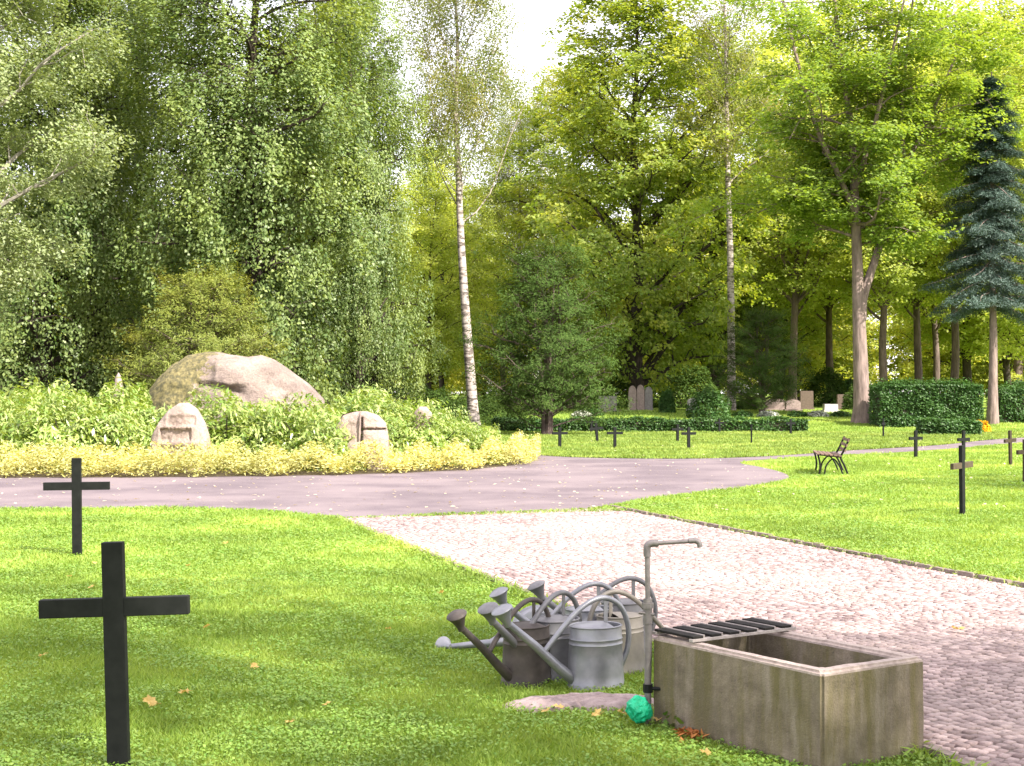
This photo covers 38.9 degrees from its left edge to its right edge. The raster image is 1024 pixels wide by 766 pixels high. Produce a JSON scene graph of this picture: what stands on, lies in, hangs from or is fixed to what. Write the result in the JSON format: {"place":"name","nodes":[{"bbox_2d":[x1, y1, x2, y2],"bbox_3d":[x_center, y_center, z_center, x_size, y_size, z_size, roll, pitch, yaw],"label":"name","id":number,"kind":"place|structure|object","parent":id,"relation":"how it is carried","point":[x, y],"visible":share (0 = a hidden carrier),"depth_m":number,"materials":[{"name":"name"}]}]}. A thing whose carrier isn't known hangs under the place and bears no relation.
{"place":"outdoors","nodes":[
{"label":"outdoors","id":0,"kind":"place"},
{"bbox_2d":[0,455,535,476],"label":"soil","id":1,"kind":"structure","parent":0,"point":[183,474],"depth_m":29.33,"materials":[{"name":"brown soil"}]},
{"bbox_2d":[0,374,53,413],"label":"laurel shrub","id":2,"kind":"object","parent":1,"relation":"on","point":[36,387],"visible":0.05,"depth_m":34.76,"materials":[{"name":"green plant"}]},
{"bbox_2d":[0,382,84,460],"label":"laurel shrub","id":3,"kind":"object","parent":1,"relation":"on","point":[37,403],"visible":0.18,"depth_m":31.74,"materials":[{"name":"green plant"}]},
{"bbox_2d":[0,389,145,471],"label":"laurel shrub","id":4,"kind":"object","parent":1,"relation":"on","point":[53,432],"visible":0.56,"depth_m":30.84,"materials":[{"name":"green plant"}]},
{"bbox_2d":[32,373,157,433],"bbox_3d":[-10.112,0.860,34.156,4.020,2.209,3.575,0,-1,22],"label":"laurel shrub","id":5,"kind":"object","parent":1,"relation":"on","point":[104,400],"visible":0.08,"depth_m":34.28,"materials":[{"name":"green plant"}]},
{"bbox_2d":[46,396,155,468],"bbox_3d":[-8.749,1.098,31.983,2.990,1.656,2.660,0,0,7],"label":"laurel shrub","id":6,"kind":"object","parent":1,"relation":"on","point":[138,429],"visible":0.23,"depth_m":31.45,"materials":[{"name":"green plant"}]},
{"bbox_2d":[62,382,174,432],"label":"laurel shrub","id":7,"kind":"object","parent":1,"relation":"on","point":[148,410],"visible":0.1,"depth_m":34.33,"materials":[{"name":"green plant"}]},
{"bbox_2d":[150,403,210,470],"bbox_3d":[-6.989,1.133,30.635,1.251,1.439,0.784,0,0,0],"label":"memorial stone","id":8,"kind":"object","parent":1,"relation":"on","point":[178,423],"visible":0.68,"depth_m":30.35,"materials":[{"name":"stone"}]},
{"bbox_2d":[89,260,294,399],"bbox_3d":[-10.116,-0.932,47.356,7.078,6.220,6.678,0,0,0],"label":"golden yew","id":9,"kind":"object","parent":1,"relation":"on","point":[205,339],"visible":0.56,"depth_m":46.71,"materials":[{"name":"green plant"}]},
{"bbox_2d":[148,383,304,470],"bbox_3d":[-5.904,0.968,31.979,3.968,1.950,3.753,0,-1,-24],"label":"laurel shrub","id":10,"kind":"object","parent":1,"relation":"on","point":[237,415],"visible":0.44,"depth_m":31.17,"materials":[{"name":"green plant"}]},
{"bbox_2d":[147,352,324,429],"bbox_3d":[-7.175,0.548,37.978,4.694,2.729,3.239,0,0,0],"label":"boulder","id":11,"kind":"object","parent":1,"relation":"on","point":[252,378],"visible":0.48,"depth_m":36.95,"materials":[{"name":"stone"}]},
{"bbox_2d":[0,429,540,477],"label":"ground cover plants","id":12,"kind":"object","parent":1,"relation":"on","point":[519,446],"visible":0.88,"depth_m":29.35,"materials":[{"name":"plant"}]},
{"bbox_2d":[218,394,332,468],"bbox_3d":[-5.224,1.092,32.355,3.227,1.676,2.870,0,-1,-24],"label":"laurel shrub","id":13,"kind":"object","parent":1,"relation":"on","point":[259,428],"visible":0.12,"depth_m":31.38,"materials":[{"name":"green plant"}]},
{"bbox_2d":[233,392,398,470],"bbox_3d":[-4.088,1.051,31.527,3.441,1.762,3.255,0,0,10],"label":"laurel shrub","id":14,"kind":"object","parent":1,"relation":"on","point":[320,424],"visible":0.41,"depth_m":30.86,"materials":[{"name":"green plant"}]},
{"bbox_2d":[283,390,392,450],"bbox_3d":[-4.154,1.049,34.134,3.522,1.812,3.724,0,0,13],"label":"laurel shrub","id":15,"kind":"object","parent":1,"relation":"on","point":[339,406],"visible":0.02,"depth_m":34.38,"materials":[{"name":"green plant"}]},
{"bbox_2d":[335,411,388,469],"bbox_3d":[-3.230,1.231,31.195,1.175,1.252,0.951,0,0,0],"label":"memorial stone","id":16,"kind":"object","parent":1,"relation":"on","point":[375,424],"visible":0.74,"depth_m":30.91,"materials":[{"name":"stone"}]},
{"bbox_2d":[330,381,420,449],"bbox_3d":[-3.233,0.960,34.670,3.896,2.003,3.465,0,-1,-25],"label":"laurel shrub","id":17,"kind":"object","parent":1,"relation":"on","point":[377,407],"visible":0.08,"depth_m":33.83,"materials":[{"name":"green plant"}]},
{"bbox_2d":[357,385,456,417],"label":"laurel shrub","id":18,"kind":"object","parent":1,"relation":"on","point":[387,396],"visible":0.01,"depth_m":36.23,"materials":[{"name":"green plant"}]},
{"bbox_2d":[380,400,464,466],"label":"laurel shrub","id":19,"kind":"object","parent":1,"relation":"on","point":[390,419],"visible":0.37,"depth_m":32.71,"materials":[{"name":"green plant"}]},
{"bbox_2d":[396,394,450,425],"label":"laurel shrub","id":20,"kind":"object","parent":1,"relation":"on","point":[430,409],"visible":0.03,"depth_m":34.97,"materials":[{"name":"green plant"}]},
{"bbox_2d":[391,411,495,466],"bbox_3d":[-1.625,1.277,33.471,2.619,1.303,2.769,0,-1,39],"label":"laurel shrub","id":21,"kind":"object","parent":1,"relation":"on","point":[469,442],"visible":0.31,"depth_m":33.00,"materials":[{"name":"green plant"}]},
{"bbox_2d":[431,404,506,454],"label":"laurel shrub","id":22,"kind":"object","parent":1,"relation":"on","point":[447,414],"visible":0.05,"depth_m":34.17,"materials":[{"name":"green plant"}]},
{"bbox_2d":[443,424,506,464],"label":"laurel shrub","id":23,"kind":"object","parent":1,"relation":"on","point":[482,433],"visible":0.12,"depth_m":33.67,"materials":[{"name":"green plant"}]},
{"bbox_2d":[0,432,1023,517],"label":"road","id":24,"kind":"structure","parent":0,"point":[348,492],"depth_m":24.98,"materials":[{"name":"grey asphalt"}]},
{"bbox_2d":[0,433,1017,512],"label":"fallen leaves","id":25,"kind":"object","parent":24,"relation":"on","point":[504,482],"visible":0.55,"depth_m":24.78,"materials":[{"name":"brown plant"}]},
{"bbox_2d":[0,394,1023,765],"bbox_3d":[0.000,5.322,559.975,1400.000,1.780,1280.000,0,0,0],"label":"ground","id":26,"kind":"structure","parent":0,"point":[388,612],"depth_m":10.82,"materials":[{"name":"green plant"}]},
{"bbox_2d":[0,0,138,324],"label":"silver leaved tree","id":27,"kind":"object","parent":26,"relation":"on","point":[69,149],"visible":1,"depth_m":46.65,"materials":[{"name":"green plant"}]},
{"bbox_2d":[43,458,109,556],"bbox_3d":[-4.313,1.331,14.381,0.648,1.175,0.050,-1,0,-2],"label":"grave cross","id":28,"kind":"object","parent":26,"relation":"on","point":[76,485],"visible":0.84,"depth_m":14.36,"materials":[{"name":"black paint"}]},
{"bbox_2d":[0,0,193,402],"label":"beech tree","id":29,"kind":"object","parent":26,"relation":"on","point":[37,319],"visible":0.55,"depth_m":56.54,"materials":[{"name":"green plant"}]},
{"bbox_2d":[38,541,189,765],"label":"grave cross","id":30,"kind":"object","parent":26,"relation":"on","point":[114,606],"visible":1,"depth_m":6.18,"materials":[{"name":"black paint"}]},
{"bbox_2d":[10,0,258,397],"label":"beech tree","id":31,"kind":"object","parent":26,"relation":"on","point":[149,150],"visible":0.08,"depth_m":66.19,"materials":[{"name":"green plant"}]},
{"bbox_2d":[101,0,406,409],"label":"beech tree","id":32,"kind":"object","parent":26,"relation":"on","point":[288,265],"visible":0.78,"depth_m":53.59,"materials":[{"name":"green plant"}]},
{"bbox_2d":[212,6,419,389],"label":"beech tree","id":33,"kind":"object","parent":26,"relation":"on","point":[331,163],"depth_m":71.29,"materials":[{"name":"green plant"}]},
{"bbox_2d":[270,0,449,407],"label":"beech tree","id":34,"kind":"object","parent":26,"relation":"on","point":[366,339],"visible":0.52,"depth_m":59.24,"materials":[{"name":"green plant"}]},
{"bbox_2d":[371,169,456,399],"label":"woodland tree","id":35,"kind":"object","parent":26,"relation":"on","point":[402,188],"visible":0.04,"depth_m":111.94,"materials":[{"name":"green plant"}]},
{"bbox_2d":[375,163,496,397],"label":"woodland tree","id":36,"kind":"object","parent":26,"relation":"on","point":[431,237],"visible":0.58,"depth_m":91.27,"materials":[{"name":"green plant"}]},
{"bbox_2d":[390,379,490,426],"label":"spreading shrub","id":37,"kind":"object","parent":26,"relation":"on","point":[444,396],"visible":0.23,"depth_m":65.45,"materials":[{"name":"green plant"}]},
{"bbox_2d":[400,233,487,397],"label":"tree","id":38,"kind":"object","parent":26,"relation":"on","point":[451,379],"visible":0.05,"depth_m":131.09,"materials":[{"name":"green plant"}]},
{"bbox_2d":[386,134,508,403],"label":"woodland tree","id":39,"kind":"object","parent":26,"relation":"on","point":[487,267],"visible":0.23,"depth_m":103.20,"materials":[{"name":"green plant"}]},
{"bbox_2d":[381,0,563,427],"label":"birch tree","id":40,"kind":"object","parent":26,"relation":"on","point":[451,79],"visible":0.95,"depth_m":63.77,"materials":[{"name":"green plant"}]},
{"bbox_2d":[453,383,521,423],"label":"spreading shrub","id":41,"kind":"object","parent":26,"relation":"on","point":[487,403],"visible":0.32,"depth_m":67.75,"materials":[{"name":"green plant"}]},
{"bbox_2d":[448,257,527,397],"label":"tree","id":42,"kind":"object","parent":26,"relation":"on","point":[463,386],"visible":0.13,"depth_m":123.38,"materials":[{"name":"green plant"}]},
{"bbox_2d":[447,176,536,388],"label":"woodland tree","id":43,"kind":"object","parent":26,"relation":"on","point":[482,258],"visible":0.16,"depth_m":116.94,"materials":[{"name":"green plant"}]},
{"bbox_2d":[435,605,558,650],"bbox_3d":[-0.033,1.564,8.951,0.861,0.278,0.505,-14,4,-10],"label":"watering can","id":44,"kind":"object","parent":26,"relation":"on","point":[444,641],"visible":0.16,"depth_m":8.97,"materials":[{"name":"metal"}]},
{"bbox_2d":[446,597,550,688],"bbox_3d":[-0.050,1.427,7.899,0.262,0.476,0.813,0,-1,43],"label":"watering can","id":45,"kind":"object","parent":26,"relation":"on","point":[523,661],"visible":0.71,"depth_m":7.91,"materials":[{"name":"grey metal"}]},
{"bbox_2d":[464,77,560,404],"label":"birch tree","id":46,"kind":"object","parent":26,"relation":"on","point":[503,200],"visible":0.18,"depth_m":102.98,"materials":[{"name":"green plant"}]},
{"bbox_2d":[475,167,566,348],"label":"woodland tree","id":47,"kind":"object","parent":26,"relation":"on","point":[494,233],"visible":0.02,"depth_m":111.98,"materials":[{"name":"green plant"}]},
{"bbox_2d":[477,590,581,681],"bbox_3d":[0.118,1.419,8.041,0.273,0.495,0.845,0,-1,42],"label":"watering can","id":48,"kind":"object","parent":26,"relation":"on","point":[559,649],"visible":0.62,"depth_m":8.06,"materials":[{"name":"metal"}]},
{"bbox_2d":[453,223,640,433],"bbox_3d":[1.431,-2.026,58.336,7.606,8.628,7.524,0,0,0],"label":"yew tree","id":49,"kind":"object","parent":26,"relation":"on","point":[547,388],"visible":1,"depth_m":57.21,"materials":[{"name":"green plant"}]},
{"bbox_2d":[489,581,620,621],"bbox_3d":[0.269,1.423,8.521,0.845,0.495,0.273,0,-1,-20],"label":"watering can","id":50,"kind":"object","parent":26,"relation":"on","point":[498,595],"visible":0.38,"depth_m":8.51,"materials":[{"name":"metal"}]},
{"bbox_2d":[491,595,631,691],"bbox_3d":[0.279,1.412,7.824,0.861,0.505,0.278,0,-1,-28],"label":"watering can","id":51,"kind":"object","parent":26,"relation":"on","point":[598,656],"visible":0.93,"depth_m":7.80,"materials":[{"name":"metal"}]},
{"bbox_2d":[467,42,673,380],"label":"chestnut tree","id":52,"kind":"object","parent":26,"relation":"on","point":[513,221],"visible":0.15,"depth_m":95.40,"materials":[{"name":"green plant"}]},
{"bbox_2d":[503,692,653,714],"bbox_3d":[0.375,1.639,7.410,0.915,0.099,0.386,0,0,2],"label":"stepping stone","id":53,"kind":"object","parent":26,"relation":"on","point":[598,699],"visible":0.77,"depth_m":7.33,"materials":[{"name":"grey stone"}]},
{"bbox_2d":[527,576,657,652],"bbox_3d":[0.497,1.427,8.834,0.837,0.491,0.270,0,0,-16],"label":"watering can","id":54,"kind":"object","parent":26,"relation":"on","point":[536,588],"visible":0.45,"depth_m":8.82,"materials":[{"name":"metal"}]},
{"bbox_2d":[594,366,647,407],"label":"round bush","id":55,"kind":"object","parent":26,"relation":"on","point":[619,384],"visible":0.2,"depth_m":86.98,"materials":[{"name":"green plant"}]},
{"bbox_2d":[587,589,663,674],"bbox_3d":[0.673,1.431,8.410,0.495,0.476,0.272,0,0,-2],"label":"watering can","id":56,"kind":"object","parent":26,"relation":"on","point":[635,659],"visible":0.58,"depth_m":8.34,"materials":[{"name":"beige metal"}]},
{"bbox_2d":[494,0,783,402],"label":"chestnut tree","id":57,"kind":"object","parent":26,"relation":"on","point":[637,184],"visible":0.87,"depth_m":80.12,"materials":[{"name":"green plant"}]},
{"bbox_2d":[625,695,652,723],"bbox_3d":[0.607,1.557,6.928,0.124,0.135,0.124,0,-1,-23],"label":"ball","id":58,"kind":"object","parent":26,"relation":"on","point":[638,709],"visible":1,"depth_m":6.89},
{"bbox_2d":[491,415,809,431],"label":"hedge","id":59,"kind":"object","parent":26,"relation":"on","point":[766,423],"visible":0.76,"depth_m":62.52,"materials":[{"name":"green plant"}]},
{"bbox_2d":[335,516,980,765],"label":"kerb","id":60,"kind":"structure","parent":26,"relation":"on","point":[950,753],"depth_m":6.38,"materials":[{"name":"stone"}]},
{"bbox_2d":[658,389,676,412],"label":"round bush","id":61,"kind":"object","parent":26,"relation":"on","point":[667,405],"visible":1,"depth_m":75.83,"materials":[{"name":"green plant"}]},
{"bbox_2d":[638,538,702,725],"bbox_3d":[0.762,1.251,6.980,0.309,1.013,0.058,0,0,0],"label":"standpipe","id":62,"kind":"object","parent":26,"relation":"on","point":[647,614],"visible":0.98,"depth_m":6.97,"materials":[{"name":"grey metal"}]},
{"bbox_2d":[645,364,718,407],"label":"round bush","id":63,"kind":"object","parent":26,"relation":"on","point":[690,388],"visible":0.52,"depth_m":88.08,"materials":[{"name":"green plant"}]},
{"bbox_2d":[672,724,708,741],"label":"dead leaves","id":64,"kind":"object","parent":26,"relation":"on","point":[692,733],"visible":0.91,"depth_m":6.68,"materials":[{"name":"brown plant"}]},
{"bbox_2d":[685,383,731,417],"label":"round bush","id":65,"kind":"object","parent":26,"relation":"on","point":[708,396],"visible":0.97,"depth_m":71.66,"materials":[{"name":"green plant"}]},
{"bbox_2d":[622,17,817,400],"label":"chestnut tree","id":66,"kind":"object","parent":26,"relation":"on","point":[738,311],"visible":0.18,"depth_m":96.53,"materials":[{"name":"green plant"}]},
{"bbox_2d":[662,0,796,409],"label":"birch tree","id":67,"kind":"object","parent":26,"relation":"on","point":[726,66],"visible":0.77,"depth_m":78.87,"materials":[{"name":"green plant"}]},
{"bbox_2d":[436,408,1023,458],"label":"grass","id":68,"kind":"structure","parent":26,"relation":"on","point":[652,444],"depth_m":50.23,"materials":[{"name":"green plant"}]},
{"bbox_2d":[707,299,813,411],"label":"yew tree","id":69,"kind":"object","parent":26,"relation":"on","point":[759,368],"visible":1,"depth_m":75.34,"materials":[{"name":"green plant"}]},
{"bbox_2d":[688,34,875,399],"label":"woodland tree","id":70,"kind":"object","parent":26,"relation":"on","point":[805,280],"visible":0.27,"depth_m":89.65,"materials":[{"name":"green plant"}]},
{"bbox_2d":[689,0,879,398],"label":"woodland tree","id":71,"kind":"object","parent":26,"relation":"on","point":[816,332],"visible":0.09,"depth_m":107.28,"materials":[{"name":"green plant"}]},
{"bbox_2d":[653,629,923,765],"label":"stone trough","id":72,"kind":"object","parent":26,"relation":"on","point":[804,699],"visible":0.94,"depth_m":6.38,"materials":[{"name":"concrete"}]},
{"bbox_2d":[652,617,795,642],"bbox_3d":[1.037,1.198,7.066,0.670,0.029,0.298,0,-1,-34],"label":"can rack","id":73,"kind":"object","parent":72,"relation":"on","point":[718,629],"visible":1,"depth_m":7.01,"materials":[{"name":"grey metal"}]},
{"bbox_2d":[742,90,871,392],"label":"woodland tree","id":74,"kind":"object","parent":26,"relation":"on","point":[829,343],"visible":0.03,"depth_m":103.77,"materials":[{"name":"green plant"}]},
{"bbox_2d":[799,391,814,409],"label":"headstone","id":75,"kind":"object","parent":26,"relation":"on","point":[806,399],"visible":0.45,"depth_m":79.87,"materials":[{"name":"beige stone"}]},
{"bbox_2d":[593,436,1023,587],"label":"grass","id":76,"kind":"structure","parent":26,"relation":"on","point":[976,452],"depth_m":21.28,"materials":[{"name":"green plant"}]},
{"bbox_2d":[744,290,873,400],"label":"tree","id":77,"kind":"object","parent":26,"relation":"on","point":[818,361],"visible":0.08,"depth_m":118.98,"materials":[{"name":"green plant"}]},
{"bbox_2d":[610,470,1023,581],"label":"clover patches","id":78,"kind":"object","parent":26,"relation":"on","point":[907,527],"visible":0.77,"depth_m":18.63,"materials":[{"name":"green plant"}]},
{"bbox_2d":[610,505,1023,587],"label":"kerb","id":79,"kind":"structure","parent":26,"relation":"on","point":[936,568],"depth_m":14.49,"materials":[{"name":"stone"}]},
{"bbox_2d":[801,365,846,406],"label":"round bush","id":80,"kind":"object","parent":26,"relation":"on","point":[833,381],"visible":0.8,"depth_m":95.44,"materials":[{"name":"green plant"}]},
{"bbox_2d":[813,436,849,474],"bbox_3d":[6.488,1.472,29.479,0.659,0.755,1.600,0,0,9],"label":"park bench","id":81,"kind":"object","parent":26,"relation":"on","point":[836,454],"visible":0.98,"depth_m":28.83,"materials":[{"name":"brown paint"}]},
{"bbox_2d":[655,0,1023,423],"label":"maple tree","id":82,"kind":"object","parent":26,"relation":"on","point":[901,111],"visible":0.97,"depth_m":68.29,"materials":[{"name":"green plant"}]},
{"bbox_2d":[788,294,898,401],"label":"tree","id":83,"kind":"object","parent":26,"relation":"on","point":[847,363],"visible":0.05,"depth_m":125.63,"materials":[{"name":"green plant"}]},
{"bbox_2d":[765,44,973,391],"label":"woodland tree","id":84,"kind":"object","parent":26,"relation":"on","point":[896,281],"visible":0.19,"depth_m":87.49,"materials":[{"name":"green plant"}]},
{"bbox_2d":[838,294,904,387],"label":"tree","id":85,"kind":"object","parent":26,"relation":"on","point":[875,345],"visible":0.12,"depth_m":155.13,"materials":[{"name":"green plant"}]},
{"bbox_2d":[779,0,965,271],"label":"woodland tree","id":86,"kind":"object","parent":26,"relation":"on","point":[829,19],"visible":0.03,"depth_m":111.54,"materials":[{"name":"green plant"}]},
{"bbox_2d":[822,41,1011,391],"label":"woodland tree","id":87,"kind":"object","parent":26,"relation":"on","point":[918,372],"visible":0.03,"depth_m":92.66,"materials":[{"name":"green plant"}]},
{"bbox_2d":[867,376,984,427],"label":"tall hedge","id":88,"kind":"object","parent":26,"relation":"on","point":[891,405],"visible":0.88,"depth_m":66.00,"materials":[{"name":"green plant"}]},
{"bbox_2d":[867,297,984,391],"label":"tree","id":89,"kind":"object","parent":26,"relation":"on","point":[900,364],"visible":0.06,"depth_m":158.26,"materials":[{"name":"green plant"}]},
{"bbox_2d":[886,313,1003,390],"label":"tree","id":90,"kind":"object","parent":26,"relation":"on","point":[945,369],"visible":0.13,"depth_m":121.21,"materials":[{"name":"green plant"}]},
{"bbox_2d":[871,48,1023,392],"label":"woodland tree","id":91,"kind":"object","parent":26,"relation":"on","point":[955,358],"visible":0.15,"depth_m":88.58,"materials":[{"name":"green plant"}]},
{"bbox_2d":[915,417,982,434],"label":"hedge","id":92,"kind":"object","parent":26,"relation":"on","point":[932,425],"visible":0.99,"depth_m":57.98,"materials":[{"name":"green plant"}]},
{"bbox_2d":[887,120,1023,380],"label":"woodland tree","id":93,"kind":"object","parent":26,"relation":"on","point":[936,352],"visible":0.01,"depth_m":97.66,"materials":[{"name":"green plant"}]},
{"bbox_2d":[888,0,1023,382],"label":"woodland tree","id":94,"kind":"object","parent":26,"relation":"on","point":[966,369],"visible":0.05,"depth_m":102.59,"materials":[{"name":"green plant"}]},
{"bbox_2d":[950,445,972,513],"bbox_3d":[5.981,1.394,19.274,0.050,1.130,0.618,0,1,41],"label":"grave cross","id":95,"kind":"object","parent":26,"relation":"on","point":[961,465],"visible":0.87,"depth_m":19.24,"materials":[{"name":"black paint"}]},
{"bbox_2d":[917,72,1023,423],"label":"blue spruce","id":96,"kind":"object","parent":26,"relation":"on","point":[995,222],"visible":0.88,"depth_m":67.89,"materials":[{"name":"grey plant"}]},
{"bbox_2d":[925,67,1023,385],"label":"woodland tree","id":97,"kind":"object","parent":26,"relation":"on","point":[1005,361],"visible":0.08,"depth_m":101.24,"materials":[{"name":"green plant"}]},
{"bbox_2d":[926,12,1023,360],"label":"woodland tree","id":98,"kind":"object","parent":26,"relation":"on","point":[1002,320],"visible":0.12,"depth_m":84.83,"materials":[{"name":"green plant"}]},
{"bbox_2d":[935,0,1023,383],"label":"woodland tree","id":99,"kind":"object","parent":26,"relation":"on","point":[1017,368],"visible":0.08,"depth_m":116.36,"materials":[{"name":"green plant"}]},
{"bbox_2d":[948,335,1023,396],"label":"tree","id":100,"kind":"object","parent":26,"relation":"on","point":[1001,379],"visible":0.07,"depth_m":119.37,"materials":[{"name":"green plant"}]},
{"bbox_2d":[985,381,1023,422],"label":"tall hedge","id":101,"kind":"object","parent":26,"relation":"on","point":[1011,407],"visible":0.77,"depth_m":69.03,"materials":[{"name":"green plant"}]},
{"bbox_2d":[0,0,1023,393],"label":"sky","id":102,"kind":"structure","parent":0,"point":[539,15],"materials":[{"name":"white"}]},
{"bbox_2d":[346,507,1023,765],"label":"path","id":103,"kind":"structure","parent":0,"point":[973,688],"depth_m":11.82,"materials":[{"name":"grey gravel"}]},
{"bbox_2d":[326,505,1023,765],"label":"edge weeds","id":104,"kind":"object","parent":103,"relation":"on","point":[520,592],"visible":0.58,"depth_m":13.44,"materials":[{"name":"green plant"}]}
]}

